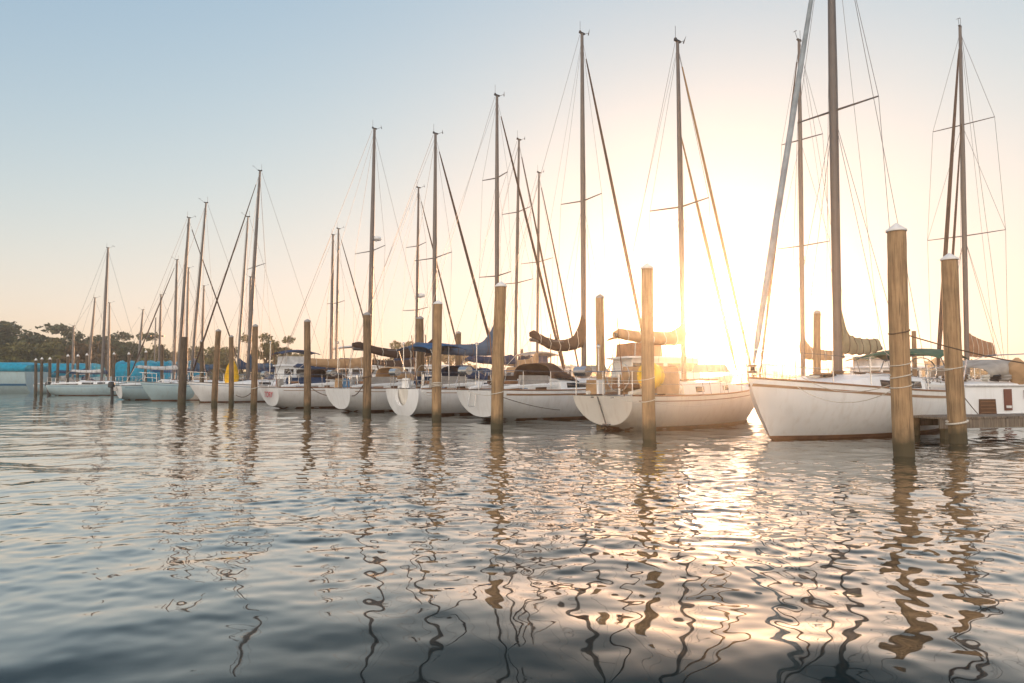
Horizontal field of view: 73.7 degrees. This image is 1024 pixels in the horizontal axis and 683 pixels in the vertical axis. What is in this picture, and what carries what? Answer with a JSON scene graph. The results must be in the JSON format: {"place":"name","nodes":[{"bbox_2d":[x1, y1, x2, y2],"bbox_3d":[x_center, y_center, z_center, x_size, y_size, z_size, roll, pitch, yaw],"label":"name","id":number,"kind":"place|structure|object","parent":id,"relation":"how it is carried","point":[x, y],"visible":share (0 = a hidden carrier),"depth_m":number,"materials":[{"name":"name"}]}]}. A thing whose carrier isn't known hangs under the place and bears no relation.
{"place":"outdoors","nodes":[
{"label":"outdoors","id":0,"kind":"place"},
{"bbox_2d":[0,393,1023,682],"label":"water","id":1,"kind":"structure","parent":0,"point":[168,541],"depth_m":4.87,"materials":[{"name":"liquid"}]},
{"bbox_2d":[0,362,47,392],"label":"covered boat","id":2,"kind":"object","parent":1,"relation":"on","point":[16,377],"visible":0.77,"depth_m":74.31,"materials":[{"name":"blue fabric"}]},
{"bbox_2d":[34,358,36,394],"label":"mooring piling","id":3,"kind":"object","parent":1,"relation":"in","point":[35,376],"visible":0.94,"depth_m":61.83,"materials":[{"name":"brown wood"}]},
{"bbox_2d":[40,357,42,394],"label":"mooring piling","id":4,"kind":"object","parent":1,"relation":"in","point":[41,376],"visible":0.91,"depth_m":61.84,"materials":[{"name":"brown wood"}]},
{"bbox_2d":[48,357,50,394],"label":"mooring piling","id":5,"kind":"object","parent":1,"relation":"in","point":[49,369],"visible":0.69,"depth_m":61.87,"materials":[{"name":"brown wood"}]},
{"bbox_2d":[56,359,59,382],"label":"mooring piling","id":6,"kind":"object","parent":1,"relation":"in","point":[57,369],"visible":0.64,"depth_m":61.87,"materials":[{"name":"brown wood"}]},
{"bbox_2d":[66,354,69,384],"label":"mooring piling","id":7,"kind":"object","parent":1,"relation":"in","point":[67,365],"visible":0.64,"depth_m":61.88,"materials":[{"name":"brown wood"}]},
{"bbox_2d":[33,296,117,393],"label":"sailing boat","id":8,"kind":"object","parent":1,"relation":"on","point":[90,347],"visible":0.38,"depth_m":71.60,"materials":[{"name":"paint"}]},
{"bbox_2d":[47,324,105,379],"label":"sailing boat","id":9,"kind":"object","parent":1,"relation":"on","point":[73,348],"visible":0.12,"depth_m":80.00,"materials":[{"name":"paint"}]},
{"bbox_2d":[43,363,111,380],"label":"covered boat","id":10,"kind":"object","parent":1,"relation":"on","point":[81,367],"visible":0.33,"depth_m":80.92,"materials":[{"name":"blue fabric"}]},
{"bbox_2d":[76,354,78,384],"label":"mooring piling","id":11,"kind":"object","parent":1,"relation":"in","point":[77,368],"visible":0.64,"depth_m":61.88,"materials":[{"name":"brown wood"}]},
{"bbox_2d":[85,353,87,379],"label":"mooring piling","id":12,"kind":"object","parent":1,"relation":"in","point":[86,365],"visible":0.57,"depth_m":61.89,"materials":[{"name":"brown wood"}]},
{"bbox_2d":[45,245,147,395],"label":"sailing boat","id":13,"kind":"object","parent":1,"relation":"on","point":[90,387],"visible":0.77,"depth_m":60.02,"materials":[{"name":"paint"}]},
{"bbox_2d":[65,300,133,380],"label":"sailing boat","id":14,"kind":"object","parent":1,"relation":"on","point":[108,371],"visible":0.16,"depth_m":76.02,"materials":[{"name":"paint"}]},
{"bbox_2d":[112,352,114,380],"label":"mooring piling","id":15,"kind":"object","parent":1,"relation":"in","point":[113,367],"visible":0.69,"depth_m":61.89,"materials":[{"name":"brown wood"}]},
{"bbox_2d":[109,307,143,364],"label":"sailing boat","id":16,"kind":"object","parent":1,"relation":"on","point":[140,337],"visible":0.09,"depth_m":74.07,"materials":[{"name":"paint"}]},
{"bbox_2d":[127,352,129,380],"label":"mooring piling","id":17,"kind":"object","parent":1,"relation":"in","point":[128,367],"visible":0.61,"depth_m":61.89,"materials":[{"name":"brown wood"}]},
{"bbox_2d":[115,360,167,381],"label":"covered boat","id":18,"kind":"object","parent":1,"relation":"on","point":[120,368],"visible":0.31,"depth_m":67.11,"materials":[{"name":"blue fabric"}]},
{"bbox_2d":[144,350,146,380],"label":"mooring piling","id":19,"kind":"object","parent":1,"relation":"in","point":[145,362],"visible":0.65,"depth_m":61.90,"materials":[{"name":"brown wood"}]},
{"bbox_2d":[123,293,178,360],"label":"sailing boat","id":20,"kind":"object","parent":1,"relation":"on","point":[160,328],"visible":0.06,"depth_m":72.15,"materials":[{"name":"paint"}]},
{"bbox_2d":[147,317,164,360],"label":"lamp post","id":21,"kind":"object","parent":1,"relation":"in","point":[155,338],"visible":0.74,"depth_m":84.10,"materials":[{"name":"grey metal"}]},
{"bbox_2d":[160,345,163,379],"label":"mooring piling","id":22,"kind":"object","parent":1,"relation":"in","point":[161,362],"visible":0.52,"depth_m":47.93,"materials":[{"name":"brown wood"}]},
{"bbox_2d":[147,360,190,365],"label":"covered boat","id":23,"kind":"object","parent":1,"relation":"on","point":[171,363],"visible":0.07,"depth_m":71.90,"materials":[{"name":"blue fabric"}]},
{"bbox_2d":[126,259,220,382],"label":"sailing boat","id":24,"kind":"object","parent":1,"relation":"on","point":[175,322],"visible":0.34,"depth_m":60.08,"materials":[{"name":"paint"}]},
{"bbox_2d":[136,263,213,380],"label":"sailing boat","id":25,"kind":"object","parent":1,"relation":"on","point":[187,314],"visible":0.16,"depth_m":64.18,"materials":[{"name":"paint"}]},
{"bbox_2d":[108,213,245,399],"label":"sailing boat","id":26,"kind":"object","parent":1,"relation":"on","point":[131,391],"visible":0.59,"depth_m":46.95,"materials":[{"name":"paint"}]},
{"bbox_2d":[159,365,204,379],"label":"covered boat","id":27,"kind":"object","parent":1,"relation":"on","point":[167,376],"visible":0.02,"depth_m":64.88,"materials":[{"name":"blue fabric"}]},
{"bbox_2d":[177,337,187,402],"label":"mooring piling","id":28,"kind":"object","parent":1,"relation":"in","point":[182,386],"visible":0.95,"depth_m":39.32,"materials":[{"name":"brown wood"}]},
{"bbox_2d":[163,285,224,363],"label":"sailing boat","id":29,"kind":"object","parent":1,"relation":"on","point":[202,314],"visible":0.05,"depth_m":70.23,"materials":[{"name":"paint"}]},
{"bbox_2d":[199,340,203,401],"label":"mooring piling","id":30,"kind":"object","parent":1,"relation":"in","point":[202,363],"visible":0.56,"depth_m":42.19,"materials":[{"name":"brown wood"}]},
{"bbox_2d":[140,198,272,400],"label":"sailing boat","id":31,"kind":"object","parent":1,"relation":"on","point":[157,391],"visible":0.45,"depth_m":44.38,"materials":[{"name":"paint"}]},
{"bbox_2d":[211,329,221,405],"bbox_3d":[-14.712,1.891,33.946,0.405,5.039,0.301,0,-3,0],"label":"mooring piling","id":32,"kind":"object","parent":1,"relation":"in","point":[214,394],"visible":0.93,"depth_m":33.89,"materials":[{"name":"brown wood"}]},
{"bbox_2d":[228,335,233,403],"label":"mooring piling","id":33,"kind":"object","parent":1,"relation":"in","point":[231,370],"visible":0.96,"depth_m":37.66,"materials":[{"name":"brown wood"}]},
{"bbox_2d":[177,211,290,400],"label":"sailing boat","id":34,"kind":"object","parent":1,"relation":"on","point":[195,397],"visible":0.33,"depth_m":46.16,"materials":[{"name":"paint"}]},
{"bbox_2d":[207,274,282,378],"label":"sailing boat","id":35,"kind":"object","parent":1,"relation":"on","point":[271,370],"visible":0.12,"depth_m":60.38,"materials":[{"name":"paint"}]},
{"bbox_2d":[187,169,317,402],"bbox_3d":[-15.188,-3.409,42.568,9.157,15.143,3.103,3,-5,-41],"label":"sailing boat","id":36,"kind":"object","parent":1,"relation":"on","point":[203,391],"visible":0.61,"depth_m":40.91,"materials":[{"name":"paint"}]},
{"bbox_2d":[250,324,258,408],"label":"mooring piling","id":37,"kind":"object","parent":1,"relation":"in","point":[254,383],"visible":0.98,"depth_m":30.68,"materials":[{"name":"brown wood"}]},
{"bbox_2d":[304,319,311,410],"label":"mooring piling","id":38,"kind":"object","parent":1,"relation":"in","point":[307,371],"visible":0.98,"depth_m":28.48,"materials":[{"name":"wood"}]},
{"bbox_2d":[271,350,349,378],"bbox_3d":[-14.211,1.962,47.918,6.890,4.850,2.600,3,-4,-37],"label":"motor yacht","id":39,"kind":"object","parent":1,"relation":"on","point":[289,362],"visible":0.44,"depth_m":46.46,"materials":[{"name":"white plastic"}]},
{"bbox_2d":[273,233,362,378],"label":"sailing boat","id":40,"kind":"object","parent":1,"relation":"on","point":[332,306],"visible":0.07,"depth_m":50.20,"materials":[{"name":"paint"}]},
{"bbox_2d":[277,226,378,377],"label":"sailing boat","id":41,"kind":"object","parent":1,"relation":"on","point":[336,339],"visible":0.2,"depth_m":47.18,"materials":[{"name":"paint"}]},
{"bbox_2d":[259,127,431,408],"bbox_3d":[-7.552,-3.852,34.257,9.482,15.043,3.447,3,-5,-41],"label":"sailing boat","id":42,"kind":"object","parent":1,"relation":"on","point":[280,393],"visible":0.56,"depth_m":32.35,"materials":[{"name":"paint"}]},
{"bbox_2d":[333,345,384,376],"bbox_3d":[-11.849,2.118,57.319,9.010,5.650,3.000,1,-4,-18],"label":"motor yacht","id":43,"kind":"object","parent":1,"relation":"on","point":[356,371],"visible":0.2,"depth_m":55.87,"materials":[{"name":"white plastic"}]},
{"bbox_2d":[362,312,371,415],"bbox_3d":[-5.293,1.395,24.961,0.370,4.967,0.370,0,-3,0],"label":"mooring piling","id":44,"kind":"object","parent":1,"relation":"in","point":[366,378],"visible":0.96,"depth_m":24.88,"materials":[{"name":"wood"}]},
{"bbox_2d":[348,186,462,375],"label":"sailing boat","id":45,"kind":"object","parent":1,"relation":"on","point":[396,363],"visible":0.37,"depth_m":39.20,"materials":[{"name":"paint"}]},
{"bbox_2d":[325,130,488,411],"bbox_3d":[-3.778,-3.241,30.476,8.883,13.377,3.340,3,-5,-41],"label":"sailing boat","id":46,"kind":"object","parent":1,"relation":"on","point":[339,396],"visible":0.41,"depth_m":28.61,"materials":[{"name":"paint"},{"name":"weathered aluminium"},{"name":"navy canvas"}]},
{"bbox_2d":[416,316,423,387],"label":"mooring piling","id":47,"kind":"object","parent":1,"relation":"in","point":[420,355],"visible":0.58,"depth_m":26.83,"materials":[{"name":"brown wood"}]},
{"bbox_2d":[394,335,448,375],"bbox_3d":[-5.486,1.832,43.186,6.360,4.550,2.500,2,-4,-24],"label":"motor yacht","id":48,"kind":"object","parent":1,"relation":"on","point":[425,369],"visible":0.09,"depth_m":42.27,"materials":[{"name":"white plastic"}]},
{"bbox_2d":[431,300,442,419],"bbox_3d":[-2.379,1.177,21.569,0.360,5.001,0.357,0,-3,0],"label":"mooring piling","id":49,"kind":"object","parent":1,"relation":"in","point":[436,384],"visible":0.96,"depth_m":21.49,"materials":[{"name":"brown wood"}]},
{"bbox_2d":[455,331,460,365],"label":"mooring piling","id":50,"kind":"object","parent":1,"relation":"in","point":[458,357],"visible":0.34,"depth_m":32.94,"materials":[{"name":"brown wood"}]},
{"bbox_2d":[386,93,568,415],"bbox_3d":[-0.757,-3.654,27.633,8.683,13.865,3.430,3,-5,-41],"label":"sailing boat","id":51,"kind":"object","parent":1,"relation":"on","point":[404,398],"visible":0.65,"depth_m":25.57,"materials":[{"name":"paint"}]},
{"bbox_2d":[428,131,568,378],"bbox_3d":[-0.171,-3.406,32.953,8.357,13.999,2.678,3,-5,-41],"label":"sailing boat","id":52,"kind":"object","parent":1,"relation":"on","point":[507,359],"visible":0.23,"depth_m":33.19,"materials":[{"name":"paint"}]},
{"bbox_2d":[491,281,506,428],"bbox_3d":[-0.340,0.933,17.576,0.438,5.015,0.365,0,-3,0],"label":"mooring piling","id":53,"kind":"object","parent":1,"relation":"in","point":[497,389],"visible":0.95,"depth_m":17.49,"materials":[{"name":"brown wood"}]},
{"bbox_2d":[505,398,557,409],"bbox_3d":[0.576,1.759,19.329,0.018,0.524,4.035,-2,-4,27],"label":"mooring line","id":54,"kind":"object","parent":53,"relation":"attached to","point":[530,405],"visible":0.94,"depth_m":19.23,"materials":[{"name":"fabric"}]},
{"bbox_2d":[479,171,578,375],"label":"sailing boat","id":55,"kind":"object","parent":1,"relation":"on","point":[534,358],"visible":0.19,"depth_m":38.31,"materials":[{"name":"paint"}]},
{"bbox_2d":[456,29,640,420],"bbox_3d":[2.232,-4.350,24.400,9.083,14.872,3.431,3,-5,-41],"label":"sailing boat","id":56,"kind":"object","parent":1,"relation":"on","point":[550,386],"visible":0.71,"depth_m":22.52,"materials":[{"name":"paint"}]},
{"bbox_2d":[511,334,595,377],"bbox_3d":[2.332,1.764,41.186,6.360,4.450,2.500,2,-4,-24],"label":"motor yacht","id":57,"kind":"object","parent":1,"relation":"on","point":[543,358],"visible":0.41,"depth_m":40.38,"materials":[{"name":"white plastic"}]},
{"bbox_2d":[595,294,604,379],"bbox_3d":[2.616,1.089,20.151,0.280,5.010,0.280,0,-3,0],"label":"mooring piling","id":58,"kind":"object","parent":1,"relation":"in","point":[599,302],"visible":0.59,"depth_m":20.13,"materials":[{"name":"brown wood"}]},
{"bbox_2d":[640,263,655,438],"bbox_3d":[2.906,0.783,14.579,0.317,4.960,0.317,0,-3,0],"label":"mooring piling","id":59,"kind":"object","parent":1,"relation":"in","point":[648,384],"visible":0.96,"depth_m":14.51,"materials":[{"name":"brown wood"}]},
{"bbox_2d":[656,397,740,405],"bbox_3d":[4.632,1.487,16.691,0.014,0.181,5.500,-3,-4,38],"label":"mooring line","id":60,"kind":"object","parent":59,"relation":"attached to","point":[700,405],"visible":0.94,"depth_m":16.83,"materials":[{"name":"white fabric"}]},
{"bbox_2d":[573,27,759,429],"bbox_3d":[4.994,-3.196,19.720,7.684,12.015,2.740,3,-5,-41],"label":"sailing boat","id":61,"kind":"object","parent":1,"relation":"on","point":[689,397],"visible":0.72,"depth_m":18.14,"materials":[{"name":"paint"}]},
{"bbox_2d":[605,308,732,383],"bbox_3d":[6.692,0.914,29.800,6.678,4.800,2.900,1,-4,-15],"label":"motor yacht","id":62,"kind":"object","parent":1,"relation":"on","point":[630,354],"visible":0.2,"depth_m":28.88,"materials":[{"name":"white plastic"}]},
{"bbox_2d":[755,30,858,378],"bbox_3d":[11.484,-4.384,26.361,8.357,15.171,2.582,3,-5,-41],"label":"sailing boat","id":63,"kind":"object","parent":1,"relation":"on","point":[809,348],"visible":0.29,"depth_m":25.71,"materials":[{"name":"paint"}]},
{"bbox_2d":[813,310,820,373],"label":"mooring piling","id":64,"kind":"object","parent":1,"relation":"in","point":[816,337],"visible":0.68,"depth_m":24.62,"materials":[{"name":"brown wood"}]},
{"bbox_2d":[743,0,968,439],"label":"sailing boat","id":65,"kind":"object","parent":1,"relation":"on","point":[787,409],"visible":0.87,"depth_m":14.98,"materials":[{"name":"paint"}]},
{"bbox_2d":[844,356,941,380],"bbox_3d":[21.313,1.742,38.295,6.360,4.150,2.500,0,-3,-6],"label":"motor yacht","id":66,"kind":"object","parent":1,"relation":"on","point":[863,364],"visible":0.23,"depth_m":37.47,"materials":[{"name":"white plastic"}]},
{"bbox_2d":[885,223,914,456],"bbox_3d":[6.365,0.546,11.187,0.345,5.034,0.343,0,-3,0],"label":"mooring piling","id":67,"kind":"object","parent":1,"relation":"in","point":[903,437],"visible":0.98,"depth_m":11.11,"materials":[{"name":"brown wood"}]},
{"bbox_2d":[798,387,889,402],"bbox_3d":[6.050,0.954,12.716,0.013,0.370,2.944,1,-3,-9],"label":"mooring line","id":68,"kind":"object","parent":67,"relation":"attached to","point":[845,402],"visible":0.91,"depth_m":12.45,"materials":[{"name":"white fabric"}]},
{"bbox_2d":[800,376,889,391],"bbox_3d":[6.193,0.789,12.876,0.014,0.322,3.405,0,-3,-1],"label":"mooring line","id":69,"kind":"object","parent":67,"relation":"attached to","point":[848,391],"visible":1,"depth_m":12.52,"materials":[{"name":"white fabric"}]},
{"bbox_2d":[910,335,1023,363],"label":"mooring line","id":70,"kind":"object","parent":67,"relation":"attached to","point":[965,351],"visible":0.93,"depth_m":11.81,"materials":[{"name":"fabric"}]},
{"bbox_2d":[911,331,916,376],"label":"mooring piling","id":71,"kind":"object","parent":1,"relation":"in","point":[914,346],"visible":0.44,"depth_m":34.78,"materials":[{"name":"brown wood"}]},
{"bbox_2d":[940,253,968,443],"bbox_3d":[8.815,0.711,13.582,0.400,4.988,0.401,0,-3,0],"label":"mooring piling","id":72,"kind":"object","parent":1,"relation":"in","point":[956,421],"visible":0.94,"depth_m":13.51,"materials":[{"name":"brown wood"}]},
{"bbox_2d":[912,368,952,370],"bbox_3d":[7.605,0.498,12.392,3.411,0.067,0.014,3,-5,-45],"label":"mooring line","id":73,"kind":"object","parent":72,"relation":"attached to","point":[932,370],"visible":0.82,"depth_m":12.43,"materials":[{"name":"white fabric"}]},
{"bbox_2d":[925,18,1007,380],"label":"sailing boat","id":74,"kind":"object","parent":1,"relation":"on","point":[975,344],"visible":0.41,"depth_m":30.22,"materials":[{"name":"paint"}]},
{"bbox_2d":[913,413,1023,439],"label":"finger dock","id":75,"kind":"object","parent":1,"relation":"on","point":[994,420],"visible":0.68,"depth_m":14.67,"materials":[{"name":"brown wood"}]},
{"bbox_2d":[925,353,1023,413],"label":"cabin boat","id":76,"kind":"object","parent":1,"relation":"on","point":[998,388],"visible":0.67,"depth_m":19.42,"materials":[{"name":"white plastic"}]},
{"bbox_2d":[0,0,1023,382],"label":"sky","id":77,"kind":"structure","parent":0,"point":[117,117],"materials":[{"name":"blue"}]},
{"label":"shore ground","id":78,"kind":"structure","parent":0,"visible":0},
{"bbox_2d":[0,344,44,362],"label":"shore tree","id":79,"kind":"object","parent":78,"relation":"on","point":[4,351],"visible":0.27,"depth_m":121.61,"materials":[{"name":"green plant"}]},
{"bbox_2d":[0,321,45,355],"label":"shore tree","id":80,"kind":"object","parent":78,"relation":"on","point":[15,328],"visible":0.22,"depth_m":128.39,"materials":[{"name":"green plant"}]},
{"bbox_2d":[1,332,52,347],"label":"shore tree","id":81,"kind":"object","parent":78,"relation":"on","point":[30,339],"visible":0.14,"depth_m":128.07,"materials":[{"name":"green plant"}]},
{"bbox_2d":[0,341,66,363],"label":"shore tree","id":82,"kind":"object","parent":78,"relation":"on","point":[52,348],"visible":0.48,"depth_m":122.71,"materials":[{"name":"green plant"}]},
{"bbox_2d":[0,320,72,346],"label":"shore tree","id":83,"kind":"object","parent":78,"relation":"on","point":[55,329],"visible":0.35,"depth_m":136.62,"materials":[{"name":"green plant"}]},
{"bbox_2d":[34,342,61,358],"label":"shore tree","id":84,"kind":"object","parent":78,"relation":"on","point":[48,350],"visible":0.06,"depth_m":124.79,"materials":[{"name":"green plant"}]},
{"bbox_2d":[37,347,75,357],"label":"shore tree","id":85,"kind":"object","parent":78,"relation":"on","point":[68,352],"visible":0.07,"depth_m":127.02,"materials":[{"name":"green plant"}]},
{"bbox_2d":[46,337,81,362],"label":"shore tree","id":86,"kind":"object","parent":78,"relation":"on","point":[56,341],"visible":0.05,"depth_m":128.73,"materials":[{"name":"green plant"}]},
{"bbox_2d":[59,335,95,355],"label":"shore tree","id":87,"kind":"object","parent":78,"relation":"on","point":[77,339],"visible":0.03,"depth_m":129.26,"materials":[{"name":"green plant"}]},
{"bbox_2d":[58,341,121,369],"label":"shore tree","id":88,"kind":"object","parent":78,"relation":"on","point":[83,351],"visible":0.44,"depth_m":125.09,"materials":[{"name":"green plant"}]},
{"bbox_2d":[60,330,158,376],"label":"shore tree","id":89,"kind":"object","parent":78,"relation":"on","point":[121,336],"visible":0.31,"depth_m":131.53,"materials":[{"name":"green plant"}]},
{"bbox_2d":[106,340,141,375],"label":"shore tree","id":90,"kind":"object","parent":78,"relation":"on","point":[122,352],"visible":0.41,"depth_m":127.16,"materials":[{"name":"green plant"}]},
{"bbox_2d":[119,348,157,362],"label":"shore tree","id":91,"kind":"object","parent":78,"relation":"on","point":[149,354],"visible":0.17,"depth_m":130.91,"materials":[{"name":"green plant"}]},
{"bbox_2d":[147,343,170,361],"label":"shore tree","id":92,"kind":"object","parent":78,"relation":"on","point":[164,350],"visible":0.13,"depth_m":133.47,"materials":[{"name":"green plant"}]},
{"bbox_2d":[163,350,177,361],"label":"shore tree","id":93,"kind":"object","parent":78,"relation":"on","point":[168,356],"visible":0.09,"depth_m":134.14,"materials":[{"name":"green plant"}]},
{"bbox_2d":[188,346,226,377],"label":"shore tree","id":94,"kind":"object","parent":78,"relation":"on","point":[210,353],"visible":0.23,"depth_m":133.17,"materials":[{"name":"green plant"}]},
{"bbox_2d":[206,346,243,377],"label":"shore tree","id":95,"kind":"object","parent":78,"relation":"on","point":[224,359],"visible":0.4,"depth_m":132.66,"materials":[{"name":"green plant"}]},
{"bbox_2d":[241,332,295,377],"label":"shore tree","id":96,"kind":"object","parent":78,"relation":"on","point":[265,337],"visible":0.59,"depth_m":95.14,"materials":[{"name":"green plant"}]},
{"bbox_2d":[265,353,303,364],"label":"shore tree","id":97,"kind":"object","parent":78,"relation":"on","point":[276,356],"visible":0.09,"depth_m":138.64,"materials":[{"name":"green plant"}]},
{"bbox_2d":[383,340,414,359],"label":"shore tree","id":98,"kind":"object","parent":78,"relation":"on","point":[397,345],"visible":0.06,"depth_m":117.02,"materials":[{"name":"green plant"}]},
{"bbox_2d":[424,355,444,366],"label":"shore tree","id":99,"kind":"object","parent":78,"relation":"on","point":[427,359],"visible":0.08,"depth_m":120.90,"materials":[{"name":"green plant"}]},
{"bbox_2d":[441,343,467,365],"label":"shore tree","id":100,"kind":"object","parent":78,"relation":"on","point":[444,358],"visible":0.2,"depth_m":123.60,"materials":[{"name":"green plant"}]},
{"bbox_2d":[106,354,987,383],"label":"wood","id":101,"kind":"object","parent":78,"relation":"on","point":[978,371],"visible":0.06,"depth_m":153.90,"materials":[{"name":"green plant"}]}
]}

